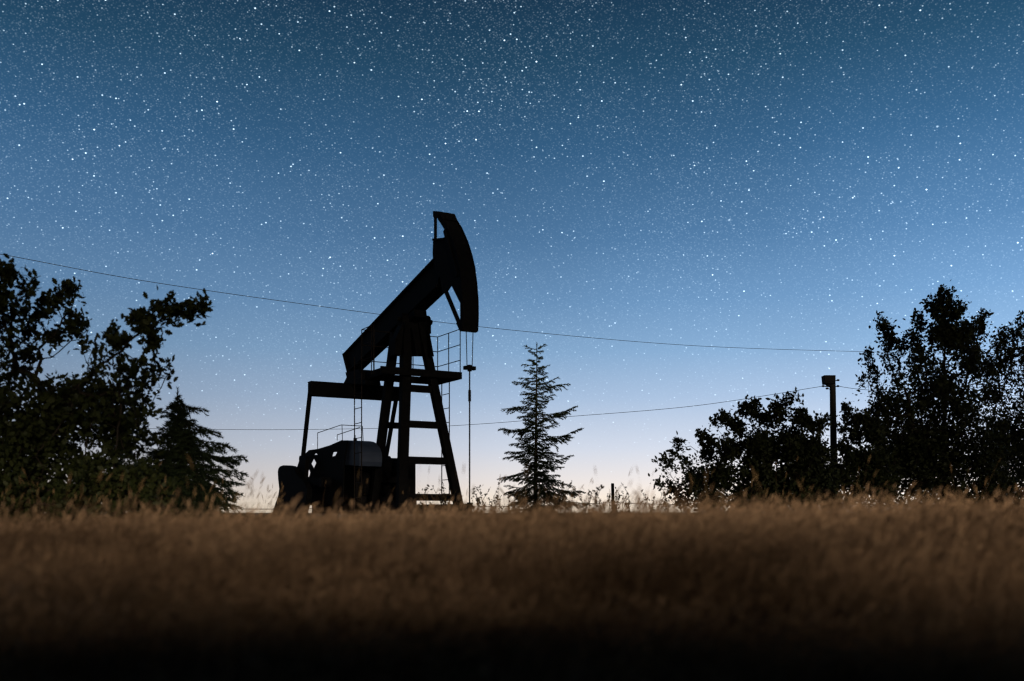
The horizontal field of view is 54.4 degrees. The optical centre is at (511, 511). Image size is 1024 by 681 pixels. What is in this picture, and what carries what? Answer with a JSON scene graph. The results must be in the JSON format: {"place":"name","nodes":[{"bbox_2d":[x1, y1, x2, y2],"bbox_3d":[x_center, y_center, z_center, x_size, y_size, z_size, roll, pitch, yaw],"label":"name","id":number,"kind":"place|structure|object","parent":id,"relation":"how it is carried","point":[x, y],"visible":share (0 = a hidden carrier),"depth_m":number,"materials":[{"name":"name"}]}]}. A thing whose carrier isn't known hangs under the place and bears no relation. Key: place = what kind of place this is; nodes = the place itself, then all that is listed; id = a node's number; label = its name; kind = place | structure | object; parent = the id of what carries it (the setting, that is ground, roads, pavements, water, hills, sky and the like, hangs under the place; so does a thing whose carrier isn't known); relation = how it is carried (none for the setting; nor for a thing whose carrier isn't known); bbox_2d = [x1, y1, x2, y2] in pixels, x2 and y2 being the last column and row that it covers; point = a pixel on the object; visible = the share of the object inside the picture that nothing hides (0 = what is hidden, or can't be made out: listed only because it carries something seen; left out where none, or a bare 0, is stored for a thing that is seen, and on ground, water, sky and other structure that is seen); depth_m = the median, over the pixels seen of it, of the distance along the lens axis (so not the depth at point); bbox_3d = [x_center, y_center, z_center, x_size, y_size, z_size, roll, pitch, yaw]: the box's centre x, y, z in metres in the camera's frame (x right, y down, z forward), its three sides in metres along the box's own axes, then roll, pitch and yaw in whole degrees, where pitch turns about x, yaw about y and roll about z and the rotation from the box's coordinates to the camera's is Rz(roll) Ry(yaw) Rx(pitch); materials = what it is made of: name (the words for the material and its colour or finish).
{"place":"outdoors","nodes":[
{"label":"outdoors","id":0,"kind":"place"},
{"bbox_2d":[0,254,992,352],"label":"overhead cable","id":1,"kind":"object","parent":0,"point":[433,321],"visible":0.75,"depth_m":37.29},
{"bbox_2d":[0,480,1023,680],"bbox_3d":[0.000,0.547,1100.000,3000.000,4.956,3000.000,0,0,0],"label":"ground","id":2,"kind":"structure","parent":0,"point":[377,593],"depth_m":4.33,"materials":[{"name":"brown plant"}]},
{"bbox_2d":[0,456,183,527],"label":"shrub","id":3,"kind":"object","parent":2,"relation":"on","point":[135,474],"visible":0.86,"depth_m":15.15,"materials":[{"name":"green plant"}]},
{"bbox_2d":[0,253,214,527],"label":"oak tree","id":4,"kind":"object","parent":2,"relation":"on","point":[45,422],"visible":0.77,"depth_m":16.35,"materials":[{"name":"green plant"}]},
{"bbox_2d":[143,386,248,521],"bbox_3d":[-7.012,-0.662,21.021,3.229,3.994,3.109,0,0,0],"label":"fir tree","id":5,"kind":"object","parent":2,"relation":"on","point":[182,441],"visible":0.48,"depth_m":20.81,"materials":[{"name":"green plant"}]},
{"bbox_2d":[272,211,478,521],"bbox_3d":[-3.916,-3.532,28.789,3.210,8.316,11.041,0,0,-30],"label":"pumpjack","id":6,"kind":"object","parent":2,"relation":"on","point":[400,324],"visible":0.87,"depth_m":27.09,"materials":[{"name":"black paint"}]},
{"bbox_2d":[414,484,432,513],"bbox_3d":[-1.761,-0.009,19.988,0.384,1.078,0.300,0,0,0],"label":"weed plant","id":7,"kind":"object","parent":2,"relation":"on","point":[425,489],"visible":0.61,"depth_m":19.97,"materials":[{"name":"brown plant"}]},
{"bbox_2d":[461,502,478,517],"bbox_3d":[-1.045,0.171,24.146,0.478,0.790,0.437,0,0,-39],"label":"wellhead","id":8,"kind":"object","parent":2,"relation":"on","point":[469,508],"visible":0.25,"depth_m":24.11,"materials":[{"name":"black paint"}]},
{"bbox_2d":[243,483,729,521],"bbox_3d":[3.352,-0.039,32.993,28.137,1.805,0.125,0,0,0],"label":"wire fence","id":9,"kind":"object","parent":2,"relation":"on","point":[612,487],"visible":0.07,"depth_m":32.94,"materials":[{"name":"black metal"}]},
{"bbox_2d":[0,455,1021,551],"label":"seed stalks","id":10,"kind":"object","parent":2,"relation":"on","point":[705,478],"visible":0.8,"depth_m":9.16,"materials":[{"name":"brown plant"}]},
{"bbox_2d":[412,480,670,517],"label":"wild weeds","id":11,"kind":"object","parent":2,"relation":"on","point":[545,489],"visible":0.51,"depth_m":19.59,"materials":[{"name":"brown plant"}]},
{"bbox_2d":[497,342,591,514],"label":"spruce tree","id":12,"kind":"object","parent":2,"relation":"on","point":[533,480],"visible":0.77,"depth_m":44.87,"materials":[{"name":"green plant"}]},
{"bbox_2d":[648,386,851,514],"bbox_3d":[5.865,-1.149,23.993,5.066,3.620,2.848,0,0,0],"label":"leafy bush","id":13,"kind":"object","parent":2,"relation":"on","point":[788,446],"visible":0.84,"depth_m":23.50,"materials":[{"name":"green plant"}]},
{"bbox_2d":[821,375,839,464],"bbox_3d":[12.807,-2.315,40.000,0.698,6.300,0.400,0,0,0],"label":"lamp pole","id":14,"kind":"object","parent":2,"relation":"on","point":[829,381],"visible":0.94,"depth_m":39.89,"materials":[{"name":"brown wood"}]},
{"bbox_2d":[80,386,821,429],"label":"overhead cable","id":15,"kind":"object","parent":14,"relation":"attached to","point":[489,423],"visible":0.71,"depth_m":43.24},
{"bbox_2d":[830,398,903,507],"bbox_3d":[8.791,-1.128,24.997,2.332,3.603,1.871,0,0,0],"label":"leafy bush","id":16,"kind":"object","parent":2,"relation":"on","point":[853,459],"visible":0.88,"depth_m":24.80,"materials":[{"name":"green plant"}]},
{"bbox_2d":[844,279,1019,516],"bbox_3d":[11.417,-2.707,27.046,5.624,6.796,3.814,0,0,0],"label":"broadleaf tree","id":17,"kind":"object","parent":2,"relation":"on","point":[923,456],"visible":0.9,"depth_m":26.22,"materials":[{"name":"green plant"}]},
{"bbox_2d":[973,310,1023,506],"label":"broadleaf tree","id":18,"kind":"object","parent":2,"relation":"on","point":[1016,437],"visible":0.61,"depth_m":30.26,"materials":[{"name":"green plant"}]},
{"bbox_2d":[0,0,1023,512],"label":"sky","id":19,"kind":"structure","parent":0,"point":[771,176],"materials":[{"name":"blue"}]}
]}

